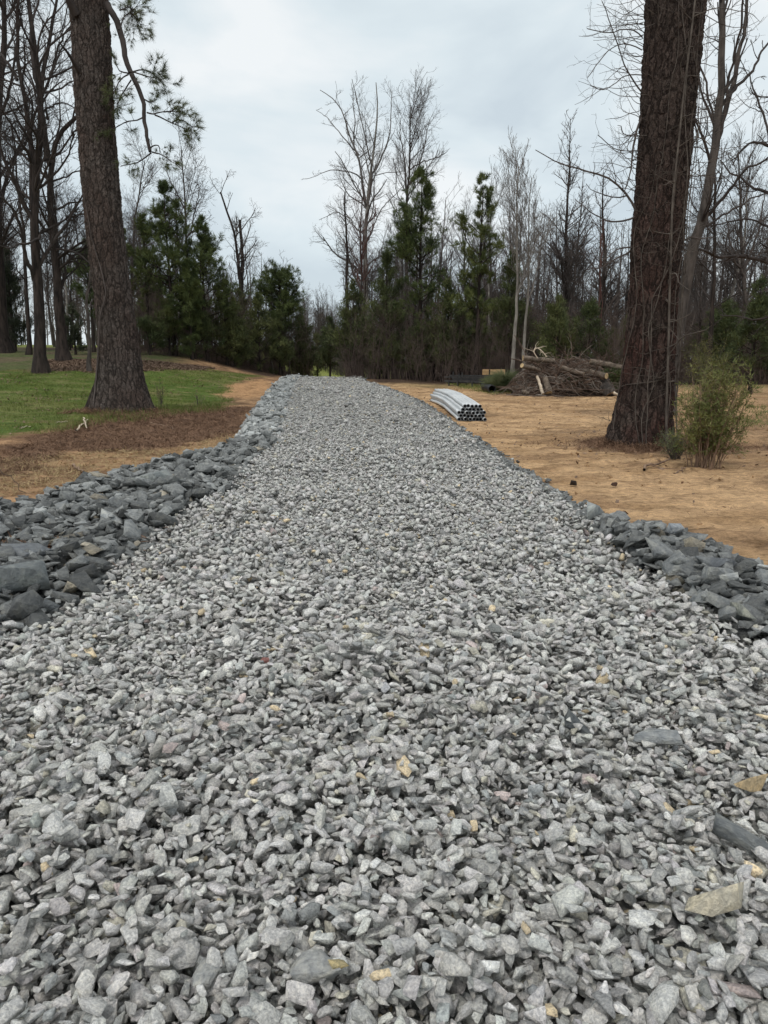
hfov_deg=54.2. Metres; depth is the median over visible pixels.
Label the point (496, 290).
tree
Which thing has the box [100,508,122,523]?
rock
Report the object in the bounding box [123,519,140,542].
rock
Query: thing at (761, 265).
bare tree
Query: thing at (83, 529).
rock
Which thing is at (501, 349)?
cedar tree
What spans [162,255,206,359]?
pine tree
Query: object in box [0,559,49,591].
rock
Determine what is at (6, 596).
rock
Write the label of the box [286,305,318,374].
cedar tree
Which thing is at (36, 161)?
oak tree
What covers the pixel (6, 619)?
rock
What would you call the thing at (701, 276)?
bare tree
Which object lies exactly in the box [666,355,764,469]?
leafy bush
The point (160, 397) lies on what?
seedling
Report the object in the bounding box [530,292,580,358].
cedar tree
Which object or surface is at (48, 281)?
bare tree
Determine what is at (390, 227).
bare tree
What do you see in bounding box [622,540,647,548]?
rock
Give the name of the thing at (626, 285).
bare tree
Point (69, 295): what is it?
bare tree
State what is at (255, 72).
sky
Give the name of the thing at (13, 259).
bare tree
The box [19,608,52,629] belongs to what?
rock
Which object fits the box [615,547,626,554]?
rock
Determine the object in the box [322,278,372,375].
cedar tree
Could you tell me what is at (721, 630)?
rock
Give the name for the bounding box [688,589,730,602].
rock
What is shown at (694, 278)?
bare tree
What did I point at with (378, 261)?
bare tree
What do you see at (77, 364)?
leaf litter
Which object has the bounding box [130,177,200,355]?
pine tree
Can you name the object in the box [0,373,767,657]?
rock rubble
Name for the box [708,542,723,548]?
rock
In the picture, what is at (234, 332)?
cedar tree
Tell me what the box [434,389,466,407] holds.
conduit pipe
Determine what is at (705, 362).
shrub
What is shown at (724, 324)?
cedar tree
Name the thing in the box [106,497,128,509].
rock
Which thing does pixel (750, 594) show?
rock
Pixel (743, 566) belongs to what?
rock
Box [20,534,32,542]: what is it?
rock
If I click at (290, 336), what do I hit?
bare tree
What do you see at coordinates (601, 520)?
rock
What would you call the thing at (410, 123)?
bare tree
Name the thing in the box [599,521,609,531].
rock
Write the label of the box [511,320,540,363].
cedar tree
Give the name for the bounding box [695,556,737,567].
rock
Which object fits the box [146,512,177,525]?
rock
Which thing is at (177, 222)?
bare tree
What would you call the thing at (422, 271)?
bare tree
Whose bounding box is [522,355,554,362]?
log
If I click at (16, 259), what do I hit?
bare tree
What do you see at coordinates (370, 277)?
bare tree
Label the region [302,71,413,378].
sycamore tree
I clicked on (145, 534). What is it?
rock
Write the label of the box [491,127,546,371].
poplar tree
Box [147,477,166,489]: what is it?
rock
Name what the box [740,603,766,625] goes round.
rock
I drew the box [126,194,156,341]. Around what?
bare tree
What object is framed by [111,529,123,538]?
rock
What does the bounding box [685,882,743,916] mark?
rock
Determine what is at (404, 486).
gravel
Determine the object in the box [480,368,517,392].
grass clump
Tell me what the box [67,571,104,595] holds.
rock
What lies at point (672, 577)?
rock
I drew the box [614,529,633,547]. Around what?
rock
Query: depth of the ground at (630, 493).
10.87 m
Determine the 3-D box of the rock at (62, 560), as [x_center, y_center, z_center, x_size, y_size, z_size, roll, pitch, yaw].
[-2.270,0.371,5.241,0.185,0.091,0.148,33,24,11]
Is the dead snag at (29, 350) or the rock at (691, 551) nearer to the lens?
the rock at (691, 551)
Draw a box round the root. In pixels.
[528,341,546,363]
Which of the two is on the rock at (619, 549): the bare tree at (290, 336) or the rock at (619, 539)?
the rock at (619, 539)
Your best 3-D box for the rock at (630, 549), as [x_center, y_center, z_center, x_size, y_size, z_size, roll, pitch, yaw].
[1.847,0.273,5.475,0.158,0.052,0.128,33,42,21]
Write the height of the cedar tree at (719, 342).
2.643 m
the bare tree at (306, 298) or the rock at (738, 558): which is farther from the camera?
the bare tree at (306, 298)
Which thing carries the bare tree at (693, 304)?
on the ground at (630, 493)
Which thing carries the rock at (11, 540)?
on the rock
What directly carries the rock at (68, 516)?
on the rock rubble
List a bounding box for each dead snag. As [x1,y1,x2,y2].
[0,129,35,354]
[319,182,360,375]
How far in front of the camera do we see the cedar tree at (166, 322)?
38.07 m
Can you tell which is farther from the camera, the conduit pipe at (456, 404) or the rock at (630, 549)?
the conduit pipe at (456, 404)
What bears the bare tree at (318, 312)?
on the ground at (630, 493)
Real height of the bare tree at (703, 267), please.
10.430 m
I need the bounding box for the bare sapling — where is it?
[72,271,93,370]
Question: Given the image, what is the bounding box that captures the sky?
[0,0,767,358]
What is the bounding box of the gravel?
[0,376,767,1023]
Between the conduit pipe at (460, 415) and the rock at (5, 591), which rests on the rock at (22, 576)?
the rock at (5, 591)
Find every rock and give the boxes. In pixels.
[0,545,15,559]
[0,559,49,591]
[0,561,14,565]
[0,593,11,599]
[0,603,19,621]
[0,618,21,631]
[1,543,52,557]
[2,588,14,593]
[4,524,14,536]
[6,589,43,619]
[7,537,22,543]
[11,515,26,527]
[12,621,24,630]
[14,559,32,563]
[16,526,32,538]
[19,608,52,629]
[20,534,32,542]
[26,512,44,523]
[27,583,40,591]
[32,531,54,539]
[38,540,48,546]
[39,524,56,529]
[40,515,64,523]
[40,599,59,611]
[48,552,66,569]
[50,591,79,604]
[54,500,68,509]
[54,589,69,607]
[59,541,81,559]
[60,513,77,519]
[62,528,78,535]
[63,581,77,593]
[66,554,88,571]
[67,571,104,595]
[68,552,90,558]
[69,506,86,516]
[73,525,89,534]
[74,563,99,577]
[82,544,102,554]
[83,534,93,543]
[83,562,114,571]
[85,556,109,568]
[91,547,115,559]
[96,498,108,516]
[98,570,109,587]
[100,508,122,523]
[104,506,116,511]
[105,589,130,599]
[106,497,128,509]
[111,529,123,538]
[112,545,125,559]
[117,508,127,518]
[121,574,152,591]
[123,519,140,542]
[130,500,150,509]
[131,469,171,481]
[136,543,155,551]
[138,522,149,533]
[141,532,147,538]
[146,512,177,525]
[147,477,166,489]
[148,530,170,539]
[163,501,181,514]
[191,488,208,499]
[192,957,219,989]
[261,657,268,662]
[289,948,340,983]
[328,959,348,968]
[347,688,378,694]
[564,709,591,733]
[580,511,586,518]
[587,501,603,519]
[598,518,606,524]
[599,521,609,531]
[606,518,629,528]
[610,535,628,545]
[612,510,630,521]
[614,521,627,535]
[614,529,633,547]
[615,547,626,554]
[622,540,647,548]
[623,530,648,548]
[626,557,644,569]
[627,546,645,553]
[633,728,682,744]
[642,520,661,524]
[645,537,673,557]
[651,547,674,560]
[660,536,680,549]
[661,549,689,575]
[665,523,684,533]
[665,587,686,599]
[666,574,684,587]
[678,555,702,573]
[679,532,697,539]
[679,547,698,555]
[683,537,705,551]
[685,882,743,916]
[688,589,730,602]
[689,572,708,584]
[693,557,703,567]
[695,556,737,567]
[697,626,726,633]
[701,566,733,583]
[703,545,716,556]
[705,591,736,608]
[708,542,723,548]
[712,812,767,851]
[718,606,742,623]
[719,572,738,582]
[720,587,733,596]
[729,594,745,603]
[730,602,756,619]
[730,620,751,642]
[733,559,758,572]
[734,555,756,568]
[734,774,767,791]
[736,621,767,635]
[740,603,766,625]
[742,592,757,597]
[745,596,767,614]
[755,569,767,585]
[757,564,767,568]
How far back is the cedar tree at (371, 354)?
38.93 m
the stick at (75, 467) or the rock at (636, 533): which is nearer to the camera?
the rock at (636, 533)
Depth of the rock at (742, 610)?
3.93 m
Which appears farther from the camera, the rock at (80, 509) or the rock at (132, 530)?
the rock at (80, 509)
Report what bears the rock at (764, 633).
on the rock rubble
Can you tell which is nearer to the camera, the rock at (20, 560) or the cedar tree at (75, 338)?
the rock at (20, 560)
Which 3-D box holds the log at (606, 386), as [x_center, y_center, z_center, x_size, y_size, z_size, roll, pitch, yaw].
[8.119,-4.544,27.310,0.492,0.730,0.781,-4,12,-17]
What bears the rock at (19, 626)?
on the gravel
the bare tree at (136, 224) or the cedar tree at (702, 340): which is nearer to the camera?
the cedar tree at (702, 340)
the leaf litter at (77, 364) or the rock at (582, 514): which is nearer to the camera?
the rock at (582, 514)
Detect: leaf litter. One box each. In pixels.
[48,358,214,372]
[406,386,767,513]
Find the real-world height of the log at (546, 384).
0.641 m
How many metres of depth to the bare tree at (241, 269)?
47.53 m
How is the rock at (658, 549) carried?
on the rock rubble
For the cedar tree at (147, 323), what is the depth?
37.34 m
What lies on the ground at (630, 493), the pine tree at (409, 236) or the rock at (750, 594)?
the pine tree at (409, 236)
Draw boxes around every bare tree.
[2,189,32,343]
[2,195,32,330]
[2,197,32,284]
[3,228,32,317]
[19,163,80,349]
[27,184,74,346]
[39,156,79,317]
[44,208,91,347]
[66,196,95,331]
[69,227,92,325]
[120,127,164,294]
[121,185,157,345]
[122,191,152,315]
[124,198,164,300]
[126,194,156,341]
[145,157,209,346]
[155,94,216,345]
[204,257,217,310]
[209,169,268,308]
[229,272,244,361]
[265,290,277,367]
[276,299,299,374]
[298,279,311,326]
[300,285,313,325]
[305,286,329,343]
[307,297,324,342]
[314,291,326,327]
[315,304,327,369]
[318,290,333,363]
[325,292,338,326]
[330,301,339,358]
[331,217,383,369]
[365,223,401,337]
[378,66,448,378]
[383,206,415,378]
[385,202,428,378]
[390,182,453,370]
[397,200,439,326]
[422,220,475,374]
[428,184,501,324]
[455,237,496,331]
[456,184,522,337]
[474,151,508,335]
[483,179,547,313]
[512,252,550,316]
[519,262,546,322]
[520,109,608,319]
[550,217,606,328]
[551,239,590,321]
[575,165,629,359]
[584,218,628,328]
[610,223,630,336]
[673,0,767,415]
[676,201,718,373]
[680,219,718,350]
[681,78,767,387]
[681,202,738,376]
[681,273,706,360]
[682,139,739,379]
[694,126,767,383]
[698,190,766,371]
[706,213,748,308]
[711,95,767,381]
[737,173,767,313]
[749,234,767,293]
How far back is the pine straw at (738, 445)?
12.80 m
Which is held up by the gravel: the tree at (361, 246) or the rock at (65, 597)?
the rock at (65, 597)
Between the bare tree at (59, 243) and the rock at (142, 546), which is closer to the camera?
the rock at (142, 546)
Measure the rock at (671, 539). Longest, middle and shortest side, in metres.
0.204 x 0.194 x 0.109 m
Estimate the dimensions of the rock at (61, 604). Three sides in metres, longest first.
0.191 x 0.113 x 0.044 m
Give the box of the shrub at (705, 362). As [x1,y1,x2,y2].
[681,332,743,397]
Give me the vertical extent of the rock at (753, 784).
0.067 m
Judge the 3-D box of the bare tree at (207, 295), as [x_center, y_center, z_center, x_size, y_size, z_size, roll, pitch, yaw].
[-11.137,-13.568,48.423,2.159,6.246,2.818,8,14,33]
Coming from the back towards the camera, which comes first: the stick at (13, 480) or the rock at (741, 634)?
the stick at (13, 480)
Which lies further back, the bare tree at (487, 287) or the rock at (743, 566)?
the bare tree at (487, 287)
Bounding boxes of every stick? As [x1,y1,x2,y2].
[0,469,25,492]
[71,463,82,471]
[643,454,672,470]
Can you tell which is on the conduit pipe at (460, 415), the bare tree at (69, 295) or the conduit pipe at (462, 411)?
the conduit pipe at (462, 411)
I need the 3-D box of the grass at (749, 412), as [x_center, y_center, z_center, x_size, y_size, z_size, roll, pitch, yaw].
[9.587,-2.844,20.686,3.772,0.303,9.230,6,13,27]
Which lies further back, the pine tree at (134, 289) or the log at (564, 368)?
the pine tree at (134, 289)
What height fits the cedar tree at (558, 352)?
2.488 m
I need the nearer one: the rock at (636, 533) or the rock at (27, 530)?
the rock at (636, 533)
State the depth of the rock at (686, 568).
4.68 m
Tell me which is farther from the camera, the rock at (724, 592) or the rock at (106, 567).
the rock at (106, 567)
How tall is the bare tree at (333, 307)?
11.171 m
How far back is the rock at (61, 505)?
6.94 m
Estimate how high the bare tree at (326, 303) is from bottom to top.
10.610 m
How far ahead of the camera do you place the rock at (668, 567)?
4.78 m
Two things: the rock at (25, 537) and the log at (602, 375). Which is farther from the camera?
the log at (602, 375)
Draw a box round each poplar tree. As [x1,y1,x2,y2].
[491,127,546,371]
[499,150,558,369]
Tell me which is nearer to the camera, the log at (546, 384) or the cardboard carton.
the log at (546, 384)
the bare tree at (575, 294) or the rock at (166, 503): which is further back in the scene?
the bare tree at (575, 294)
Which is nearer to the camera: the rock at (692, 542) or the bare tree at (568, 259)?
the rock at (692, 542)
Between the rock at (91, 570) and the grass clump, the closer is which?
the rock at (91, 570)
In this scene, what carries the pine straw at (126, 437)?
on the ground at (630, 493)
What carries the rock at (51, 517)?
on the rock rubble
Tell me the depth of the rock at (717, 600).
4.12 m
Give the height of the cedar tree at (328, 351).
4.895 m
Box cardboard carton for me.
[482,369,504,374]
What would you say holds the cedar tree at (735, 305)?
on the ground at (630, 493)
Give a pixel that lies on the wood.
(548, 280)
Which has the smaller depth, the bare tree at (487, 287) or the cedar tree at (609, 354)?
the cedar tree at (609, 354)
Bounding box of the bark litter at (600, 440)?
[568,434,693,453]
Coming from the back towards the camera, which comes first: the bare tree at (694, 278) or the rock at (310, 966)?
the bare tree at (694, 278)
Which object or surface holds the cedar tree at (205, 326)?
on the ground at (630, 493)
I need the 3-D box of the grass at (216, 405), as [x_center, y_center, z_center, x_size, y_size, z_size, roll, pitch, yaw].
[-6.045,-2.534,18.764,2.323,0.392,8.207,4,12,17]
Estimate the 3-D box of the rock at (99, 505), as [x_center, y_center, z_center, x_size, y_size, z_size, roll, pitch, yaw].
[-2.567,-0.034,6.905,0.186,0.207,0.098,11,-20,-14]
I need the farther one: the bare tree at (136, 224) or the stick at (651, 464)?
the bare tree at (136, 224)
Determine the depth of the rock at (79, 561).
4.92 m
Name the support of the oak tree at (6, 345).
on the ground at (630, 493)
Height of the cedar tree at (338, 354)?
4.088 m
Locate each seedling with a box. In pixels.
[151,378,165,405]
[193,392,204,404]
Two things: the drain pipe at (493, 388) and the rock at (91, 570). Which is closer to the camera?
the rock at (91, 570)
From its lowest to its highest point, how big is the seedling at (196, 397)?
0.494 m
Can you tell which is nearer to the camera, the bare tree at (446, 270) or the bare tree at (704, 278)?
the bare tree at (704, 278)
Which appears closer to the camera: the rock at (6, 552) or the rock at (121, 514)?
the rock at (6, 552)
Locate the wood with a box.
[12,171,767,377]
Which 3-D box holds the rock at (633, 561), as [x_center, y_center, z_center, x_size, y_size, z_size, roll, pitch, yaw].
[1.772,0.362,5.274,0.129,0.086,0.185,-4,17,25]
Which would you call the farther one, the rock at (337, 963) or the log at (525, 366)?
the log at (525, 366)
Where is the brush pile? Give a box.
[485,326,623,396]
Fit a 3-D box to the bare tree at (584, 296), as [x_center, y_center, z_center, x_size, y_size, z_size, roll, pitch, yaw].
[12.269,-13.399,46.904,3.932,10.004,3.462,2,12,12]
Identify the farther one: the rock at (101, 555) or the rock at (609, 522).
the rock at (609, 522)
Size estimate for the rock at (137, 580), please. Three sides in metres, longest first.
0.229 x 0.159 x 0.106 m
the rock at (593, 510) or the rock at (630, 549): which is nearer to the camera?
the rock at (630, 549)
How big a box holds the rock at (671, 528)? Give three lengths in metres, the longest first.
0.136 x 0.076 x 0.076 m
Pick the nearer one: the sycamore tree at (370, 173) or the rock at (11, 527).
the rock at (11, 527)
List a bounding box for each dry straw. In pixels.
[0,431,237,496]
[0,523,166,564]
[384,385,767,544]
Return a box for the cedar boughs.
[601,367,620,392]
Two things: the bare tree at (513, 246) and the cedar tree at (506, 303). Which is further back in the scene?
the bare tree at (513, 246)
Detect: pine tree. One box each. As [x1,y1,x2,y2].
[59,0,205,413]
[62,236,95,351]
[124,228,140,314]
[126,211,165,350]
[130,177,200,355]
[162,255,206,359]
[171,213,240,361]
[245,258,305,375]
[382,164,449,379]
[446,171,506,380]
[536,0,767,447]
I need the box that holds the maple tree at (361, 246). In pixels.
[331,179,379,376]
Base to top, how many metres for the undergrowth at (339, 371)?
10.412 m
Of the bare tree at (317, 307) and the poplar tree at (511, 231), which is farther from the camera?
the bare tree at (317, 307)
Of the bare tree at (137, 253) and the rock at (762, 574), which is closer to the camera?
the rock at (762, 574)
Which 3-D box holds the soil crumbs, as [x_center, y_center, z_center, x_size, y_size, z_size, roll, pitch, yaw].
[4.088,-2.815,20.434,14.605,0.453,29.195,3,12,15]
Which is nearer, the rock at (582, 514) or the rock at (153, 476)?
the rock at (582, 514)
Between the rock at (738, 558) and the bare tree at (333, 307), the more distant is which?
the bare tree at (333, 307)
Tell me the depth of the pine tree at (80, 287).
38.23 m
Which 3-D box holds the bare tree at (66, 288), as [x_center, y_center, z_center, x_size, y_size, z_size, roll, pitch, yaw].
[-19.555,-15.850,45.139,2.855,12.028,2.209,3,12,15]
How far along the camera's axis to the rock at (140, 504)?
6.87 m
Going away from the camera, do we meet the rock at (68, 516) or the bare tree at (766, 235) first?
the rock at (68, 516)
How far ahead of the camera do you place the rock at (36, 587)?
4.48 m
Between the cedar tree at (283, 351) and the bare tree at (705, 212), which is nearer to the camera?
the bare tree at (705, 212)
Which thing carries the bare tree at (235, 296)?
on the ground at (630, 493)
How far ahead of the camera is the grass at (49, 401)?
24.92 m
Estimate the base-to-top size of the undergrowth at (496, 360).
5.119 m
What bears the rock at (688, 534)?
on the rock rubble
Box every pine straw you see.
[0,403,253,475]
[56,404,181,420]
[516,434,767,454]
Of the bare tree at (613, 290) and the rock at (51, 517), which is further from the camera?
the bare tree at (613, 290)
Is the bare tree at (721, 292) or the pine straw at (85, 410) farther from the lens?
the bare tree at (721, 292)
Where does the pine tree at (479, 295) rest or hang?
on the ground at (630, 493)
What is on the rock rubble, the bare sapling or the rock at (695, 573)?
the rock at (695, 573)
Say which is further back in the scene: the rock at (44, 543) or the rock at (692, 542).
the rock at (44, 543)
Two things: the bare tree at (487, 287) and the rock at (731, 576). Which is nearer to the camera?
the rock at (731, 576)
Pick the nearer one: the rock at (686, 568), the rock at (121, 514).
the rock at (686, 568)
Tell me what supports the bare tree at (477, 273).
on the ground at (630, 493)
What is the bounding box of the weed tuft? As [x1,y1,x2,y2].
[653,426,689,459]
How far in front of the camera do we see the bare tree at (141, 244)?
53.24 m
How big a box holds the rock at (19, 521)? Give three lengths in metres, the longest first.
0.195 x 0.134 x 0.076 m
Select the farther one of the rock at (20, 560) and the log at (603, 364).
the log at (603, 364)
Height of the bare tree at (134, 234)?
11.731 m
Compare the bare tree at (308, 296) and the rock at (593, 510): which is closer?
the rock at (593, 510)
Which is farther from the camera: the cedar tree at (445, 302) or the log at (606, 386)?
the cedar tree at (445, 302)
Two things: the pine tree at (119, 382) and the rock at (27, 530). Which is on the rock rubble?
the rock at (27, 530)
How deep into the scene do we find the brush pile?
27.54 m
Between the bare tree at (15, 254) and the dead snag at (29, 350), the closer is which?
the dead snag at (29, 350)
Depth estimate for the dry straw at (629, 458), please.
11.46 m
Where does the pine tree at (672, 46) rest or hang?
on the ground at (630, 493)
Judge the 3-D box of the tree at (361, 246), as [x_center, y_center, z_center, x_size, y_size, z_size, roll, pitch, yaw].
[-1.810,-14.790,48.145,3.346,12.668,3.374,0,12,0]
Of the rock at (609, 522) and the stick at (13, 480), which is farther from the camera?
the stick at (13, 480)
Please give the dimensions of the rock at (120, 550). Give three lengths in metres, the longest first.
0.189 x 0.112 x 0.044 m
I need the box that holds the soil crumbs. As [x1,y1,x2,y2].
[3,385,767,543]
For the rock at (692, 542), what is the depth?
5.15 m
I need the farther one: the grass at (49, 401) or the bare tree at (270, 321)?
the bare tree at (270, 321)
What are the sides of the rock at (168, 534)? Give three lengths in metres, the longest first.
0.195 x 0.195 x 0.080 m
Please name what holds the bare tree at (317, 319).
on the ground at (630, 493)
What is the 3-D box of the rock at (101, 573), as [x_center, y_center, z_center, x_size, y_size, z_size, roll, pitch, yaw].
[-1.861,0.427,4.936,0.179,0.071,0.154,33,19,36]
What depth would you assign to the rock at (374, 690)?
3.22 m
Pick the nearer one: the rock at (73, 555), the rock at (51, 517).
the rock at (73, 555)
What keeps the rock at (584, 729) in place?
on the gravel
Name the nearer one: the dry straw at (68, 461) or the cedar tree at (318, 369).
the dry straw at (68, 461)
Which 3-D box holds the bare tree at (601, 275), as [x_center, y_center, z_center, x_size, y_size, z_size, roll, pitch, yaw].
[10.722,-11.352,36.407,2.396,10.219,2.908,-5,13,-25]
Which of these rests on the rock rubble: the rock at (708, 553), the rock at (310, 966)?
the rock at (708, 553)
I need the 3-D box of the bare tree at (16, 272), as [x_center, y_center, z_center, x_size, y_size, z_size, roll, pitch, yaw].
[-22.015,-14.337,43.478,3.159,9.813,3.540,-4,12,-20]
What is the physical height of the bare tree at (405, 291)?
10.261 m
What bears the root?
in the brush pile
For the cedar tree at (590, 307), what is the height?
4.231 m
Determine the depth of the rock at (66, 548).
5.21 m
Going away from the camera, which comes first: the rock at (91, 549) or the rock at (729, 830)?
the rock at (729, 830)
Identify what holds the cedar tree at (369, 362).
on the ground at (630, 493)
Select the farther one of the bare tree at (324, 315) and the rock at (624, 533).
the bare tree at (324, 315)
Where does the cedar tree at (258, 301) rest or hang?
on the ground at (630, 493)
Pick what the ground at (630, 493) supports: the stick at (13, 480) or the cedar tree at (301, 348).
the cedar tree at (301, 348)
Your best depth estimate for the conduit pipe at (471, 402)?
19.57 m
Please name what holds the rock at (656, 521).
on the rock rubble
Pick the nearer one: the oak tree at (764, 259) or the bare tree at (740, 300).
the oak tree at (764, 259)
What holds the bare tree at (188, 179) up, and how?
on the ground at (630, 493)
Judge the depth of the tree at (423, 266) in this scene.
45.31 m
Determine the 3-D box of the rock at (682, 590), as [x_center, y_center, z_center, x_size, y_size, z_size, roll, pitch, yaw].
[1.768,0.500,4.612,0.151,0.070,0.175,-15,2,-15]
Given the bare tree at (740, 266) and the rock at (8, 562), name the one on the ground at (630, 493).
the bare tree at (740, 266)
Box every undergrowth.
[129,265,321,375]
[292,295,344,375]
[317,287,767,384]
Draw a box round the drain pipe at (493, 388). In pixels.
[481,383,495,392]
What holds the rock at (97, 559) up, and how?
on the rock at (106, 567)
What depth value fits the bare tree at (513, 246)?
48.01 m
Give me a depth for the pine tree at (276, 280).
44.95 m
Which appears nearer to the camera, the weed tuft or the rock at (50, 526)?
the rock at (50, 526)
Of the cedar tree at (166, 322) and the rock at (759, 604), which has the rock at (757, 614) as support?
the rock at (759, 604)
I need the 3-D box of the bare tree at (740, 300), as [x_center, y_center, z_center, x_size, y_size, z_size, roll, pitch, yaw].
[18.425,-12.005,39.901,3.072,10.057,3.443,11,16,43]
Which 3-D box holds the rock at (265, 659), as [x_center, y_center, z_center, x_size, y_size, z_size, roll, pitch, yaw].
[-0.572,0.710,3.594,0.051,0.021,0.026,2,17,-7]
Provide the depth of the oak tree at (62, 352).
32.02 m
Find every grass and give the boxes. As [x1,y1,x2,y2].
[0,367,263,437]
[43,401,230,433]
[447,383,511,394]
[677,399,767,426]
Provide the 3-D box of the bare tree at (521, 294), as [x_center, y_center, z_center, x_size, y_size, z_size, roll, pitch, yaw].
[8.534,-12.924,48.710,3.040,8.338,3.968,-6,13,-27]
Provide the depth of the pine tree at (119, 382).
17.45 m
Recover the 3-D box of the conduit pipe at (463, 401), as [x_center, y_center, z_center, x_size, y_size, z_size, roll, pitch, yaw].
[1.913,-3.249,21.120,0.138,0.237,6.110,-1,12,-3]
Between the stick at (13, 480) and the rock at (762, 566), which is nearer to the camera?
the rock at (762, 566)
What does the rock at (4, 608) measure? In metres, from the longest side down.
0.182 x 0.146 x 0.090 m
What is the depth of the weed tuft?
11.47 m
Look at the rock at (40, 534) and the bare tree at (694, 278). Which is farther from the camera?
the bare tree at (694, 278)
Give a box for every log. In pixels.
[520,363,539,371]
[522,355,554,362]
[536,376,544,394]
[542,377,552,393]
[560,365,584,375]
[584,369,607,378]
[589,359,621,369]
[600,378,615,395]
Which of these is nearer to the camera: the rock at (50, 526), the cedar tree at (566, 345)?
the rock at (50, 526)
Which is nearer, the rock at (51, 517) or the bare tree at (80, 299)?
the rock at (51, 517)
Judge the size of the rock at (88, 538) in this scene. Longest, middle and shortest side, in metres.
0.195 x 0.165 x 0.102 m
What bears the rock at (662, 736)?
on the gravel
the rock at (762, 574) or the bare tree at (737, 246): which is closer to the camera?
the rock at (762, 574)
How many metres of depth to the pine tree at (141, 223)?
38.74 m
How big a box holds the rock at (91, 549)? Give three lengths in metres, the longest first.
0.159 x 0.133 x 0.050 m
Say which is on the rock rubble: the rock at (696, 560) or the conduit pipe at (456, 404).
the rock at (696, 560)
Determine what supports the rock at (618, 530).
on the rock rubble
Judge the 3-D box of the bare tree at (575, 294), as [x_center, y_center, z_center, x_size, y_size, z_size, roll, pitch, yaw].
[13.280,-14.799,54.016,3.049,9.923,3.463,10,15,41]
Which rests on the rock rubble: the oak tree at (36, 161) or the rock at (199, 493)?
the rock at (199, 493)
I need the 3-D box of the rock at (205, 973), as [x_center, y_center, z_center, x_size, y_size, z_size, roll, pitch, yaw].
[-0.418,1.085,1.768,0.054,0.026,0.112,15,8,13]
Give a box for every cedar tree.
[4,248,33,350]
[64,301,87,354]
[134,278,153,318]
[136,315,168,354]
[139,297,182,355]
[169,301,215,359]
[200,278,250,364]
[216,314,256,367]
[222,286,252,357]
[240,291,285,371]
[262,308,295,375]
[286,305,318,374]
[290,331,318,375]
[311,331,327,376]
[315,314,342,376]
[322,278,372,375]
[331,305,371,375]
[350,249,412,378]
[357,345,384,378]
[363,326,395,378]
[402,319,435,379]
[417,316,438,380]
[429,276,469,374]
[484,248,536,371]
[489,317,516,371]
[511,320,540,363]
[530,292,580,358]
[542,342,572,362]
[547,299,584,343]
[553,313,576,356]
[568,295,614,358]
[600,342,620,363]
[688,307,737,367]
[696,328,736,371]
[701,294,741,384]
[720,301,751,373]
[727,272,767,393]
[748,350,767,383]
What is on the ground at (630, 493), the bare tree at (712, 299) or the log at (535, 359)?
the bare tree at (712, 299)
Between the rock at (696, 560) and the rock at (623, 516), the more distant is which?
the rock at (623, 516)
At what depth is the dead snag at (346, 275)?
42.72 m
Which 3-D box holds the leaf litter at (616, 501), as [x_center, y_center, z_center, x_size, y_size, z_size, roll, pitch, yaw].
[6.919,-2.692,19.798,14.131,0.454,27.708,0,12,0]
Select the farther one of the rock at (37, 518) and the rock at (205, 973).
the rock at (37, 518)
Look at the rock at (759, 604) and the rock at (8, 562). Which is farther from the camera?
the rock at (8, 562)
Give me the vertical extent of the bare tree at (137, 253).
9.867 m
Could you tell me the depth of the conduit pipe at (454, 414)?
20.35 m
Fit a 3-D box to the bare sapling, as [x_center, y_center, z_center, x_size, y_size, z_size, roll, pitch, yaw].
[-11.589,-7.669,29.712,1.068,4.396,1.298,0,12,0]
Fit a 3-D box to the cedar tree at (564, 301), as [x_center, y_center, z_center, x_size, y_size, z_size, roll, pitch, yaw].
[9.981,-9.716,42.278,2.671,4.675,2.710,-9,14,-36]
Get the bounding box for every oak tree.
[0,0,69,352]
[0,0,132,373]
[0,0,140,360]
[696,61,767,363]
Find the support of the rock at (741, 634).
on the rock rubble
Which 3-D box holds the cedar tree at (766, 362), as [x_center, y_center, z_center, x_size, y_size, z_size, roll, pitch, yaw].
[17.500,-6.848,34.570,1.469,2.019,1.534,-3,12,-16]
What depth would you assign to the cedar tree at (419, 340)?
38.07 m
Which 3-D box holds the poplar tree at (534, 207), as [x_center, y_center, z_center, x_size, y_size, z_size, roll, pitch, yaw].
[6.153,-10.216,31.892,2.855,9.909,2.217,0,12,0]
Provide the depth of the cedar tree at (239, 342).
40.82 m
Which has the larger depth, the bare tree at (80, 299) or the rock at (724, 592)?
the bare tree at (80, 299)
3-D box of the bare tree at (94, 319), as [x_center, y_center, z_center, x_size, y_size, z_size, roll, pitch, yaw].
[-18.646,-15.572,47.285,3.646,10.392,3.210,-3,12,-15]
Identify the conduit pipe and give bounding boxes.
[430,394,460,413]
[430,399,460,420]
[431,397,462,416]
[433,391,464,410]
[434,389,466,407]
[434,394,463,413]
[439,389,469,407]
[443,389,473,407]
[445,389,477,407]
[448,389,481,407]
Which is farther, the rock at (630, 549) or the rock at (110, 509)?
the rock at (110, 509)
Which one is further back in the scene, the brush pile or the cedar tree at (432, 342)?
the cedar tree at (432, 342)
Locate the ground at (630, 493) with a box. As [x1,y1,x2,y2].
[0,345,767,1023]

